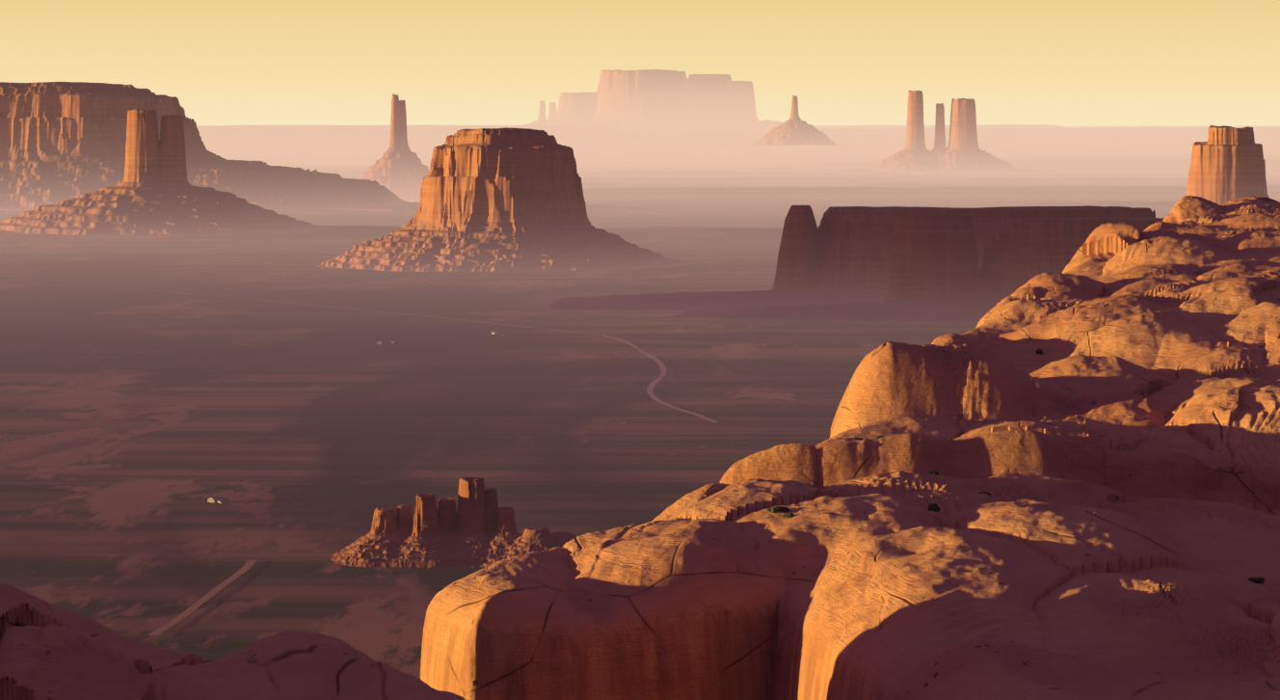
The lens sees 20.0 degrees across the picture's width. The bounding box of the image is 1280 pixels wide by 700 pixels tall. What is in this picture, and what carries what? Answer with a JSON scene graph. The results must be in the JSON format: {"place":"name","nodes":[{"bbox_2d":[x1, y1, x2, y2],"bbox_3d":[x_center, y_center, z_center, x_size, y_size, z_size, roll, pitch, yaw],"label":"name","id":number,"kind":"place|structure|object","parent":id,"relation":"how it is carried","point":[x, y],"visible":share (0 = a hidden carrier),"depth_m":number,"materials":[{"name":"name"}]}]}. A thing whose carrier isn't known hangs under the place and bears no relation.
{"place":"outdoors","nodes":[
{"label":"outdoors","id":0,"kind":"place"},
{"bbox_2d":[147,560,256,635],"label":"track","id":1,"kind":"structure","parent":0,"point":[248,565],"depth_m":2757.39,"materials":[{"name":"brown soil"}]},
{"bbox_2d":[40,283,599,334],"bbox_3d":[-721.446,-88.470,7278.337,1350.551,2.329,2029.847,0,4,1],"label":"road","id":2,"kind":"structure","parent":0,"point":[361,309],"depth_m":7093.77,"materials":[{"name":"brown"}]},
{"bbox_2d":[0,124,1279,678],"bbox_3d":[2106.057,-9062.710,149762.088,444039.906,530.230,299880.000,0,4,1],"label":"ground","id":3,"kind":"structure","parent":0,"point":[141,421],"depth_m":5360.02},
{"bbox_2d":[0,108,401,240],"bbox_3d":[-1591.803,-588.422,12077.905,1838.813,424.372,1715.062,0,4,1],"label":"butte","id":4,"kind":"object","parent":3,"relation":"on","point":[154,193],"visible":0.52,"depth_m":11889.77,"materials":[{"name":"brown stone"}]},
{"bbox_2d":[0,81,409,212],"bbox_3d":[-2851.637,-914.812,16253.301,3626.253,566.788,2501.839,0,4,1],"label":"mesa","id":5,"kind":"structure","parent":3,"relation":"on","point":[62,141],"depth_m":15872.77,"materials":[{"name":"brown stone"}]},
{"bbox_2d":[207,496,222,502],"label":"house","id":6,"kind":"structure","parent":3,"relation":"on","point":[213,499],"depth_m":3444.95,"materials":[{"name":"grey"}]},
{"bbox_2d":[361,93,428,202],"bbox_3d":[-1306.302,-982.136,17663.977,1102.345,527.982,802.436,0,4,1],"label":"spire","id":7,"kind":"structure","parent":3,"relation":"on","point":[398,169],"depth_m":17584.37,"materials":[{"name":"brown stone"}]},
{"bbox_2d":[330,476,577,567],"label":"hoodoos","id":8,"kind":"object","parent":3,"relation":"on","point":[478,528],"visible":0.69,"depth_m":3004.17,"materials":[{"name":"brown stone"}]},
{"bbox_2d":[314,127,685,271],"bbox_3d":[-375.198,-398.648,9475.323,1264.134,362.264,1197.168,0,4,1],"label":"butte","id":9,"kind":"object","parent":3,"relation":"on","point":[502,200],"visible":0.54,"depth_m":9298.25,"materials":[{"name":"brown stone"}]},
{"bbox_2d":[523,69,783,131],"bbox_3d":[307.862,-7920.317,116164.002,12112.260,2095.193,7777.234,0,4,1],"label":"mesa","id":10,"kind":"structure","parent":3,"relation":"on","point":[626,100],"depth_m":115345.05,"materials":[{"name":"brown stone"}]},
{"bbox_2d":[753,95,835,145],"bbox_3d":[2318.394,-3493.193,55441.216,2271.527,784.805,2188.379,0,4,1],"label":"spire","id":11,"kind":"structure","parent":3,"relation":"on","point":[794,129],"depth_m":55135.67,"materials":[{"name":"brown stone"}]},
{"bbox_2d":[549,205,1163,321],"bbox_3d":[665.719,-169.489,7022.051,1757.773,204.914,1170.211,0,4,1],"label":"mesa","id":12,"kind":"structure","parent":3,"relation":"on","point":[907,263],"depth_m":6973.65,"materials":[{"name":"brown stone"}]},
{"bbox_2d":[843,90,1032,172],"bbox_3d":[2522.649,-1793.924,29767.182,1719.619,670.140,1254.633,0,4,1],"label":"rock spires","id":13,"kind":"object","parent":3,"relation":"on","point":[962,151],"visible":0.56,"depth_m":29666.94,"materials":[{"name":"brown stone"}]},
{"bbox_2d":[0,195,1279,699],"bbox_3d":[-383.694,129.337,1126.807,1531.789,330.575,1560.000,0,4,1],"label":"rocky cliff","id":14,"kind":"structure","parent":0,"point":[1114,452],"depth_m":600.18,"materials":[{"name":"orange stone"}]},
{"bbox_2d":[767,506,789,513],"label":"shrub","id":15,"kind":"object","parent":14,"relation":"on","point":[777,509],"visible":0.94,"depth_m":635.95,"materials":[{"name":"green plant"}]},
{"bbox_2d":[782,512,795,517],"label":"shrub","id":16,"kind":"object","parent":14,"relation":"on","point":[788,515],"visible":0.9,"depth_m":628.02,"materials":[{"name":"green plant"}]},
{"bbox_2d":[927,503,940,511],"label":"shrub","id":17,"kind":"object","parent":14,"relation":"on","point":[935,507],"visible":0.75,"depth_m":642.36,"materials":[{"name":"green plant"}]},
{"bbox_2d":[1035,347,1043,353],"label":"shrub","id":18,"kind":"object","parent":14,"relation":"on","point":[1038,351],"visible":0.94,"depth_m":977.01,"materials":[{"name":"green plant"}]},
{"bbox_2d":[1248,577,1265,583],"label":"shrub","id":19,"kind":"object","parent":14,"relation":"on","point":[1258,579],"visible":0.96,"depth_m":584.20,"materials":[{"name":"green plant"}]},
{"bbox_2d":[0,0,1279,125],"label":"sky","id":20,"kind":"structure","parent":0,"point":[225,62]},
{"bbox_2d":[601,334,717,422],"bbox_3d":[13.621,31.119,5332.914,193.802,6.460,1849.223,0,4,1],"label":"road","id":21,"kind":"structure","parent":0,"point":[655,381],"depth_m":5110.14,"materials":[{"name":"brown"}]},
{"bbox_2d":[1185,125,1268,204],"bbox_3d":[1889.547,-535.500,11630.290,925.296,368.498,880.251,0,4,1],"label":"butte","id":22,"kind":"object","parent":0,"point":[1227,163],"visible":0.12,"depth_m":11546.83,"materials":[{"name":"orange stone"}]}
]}

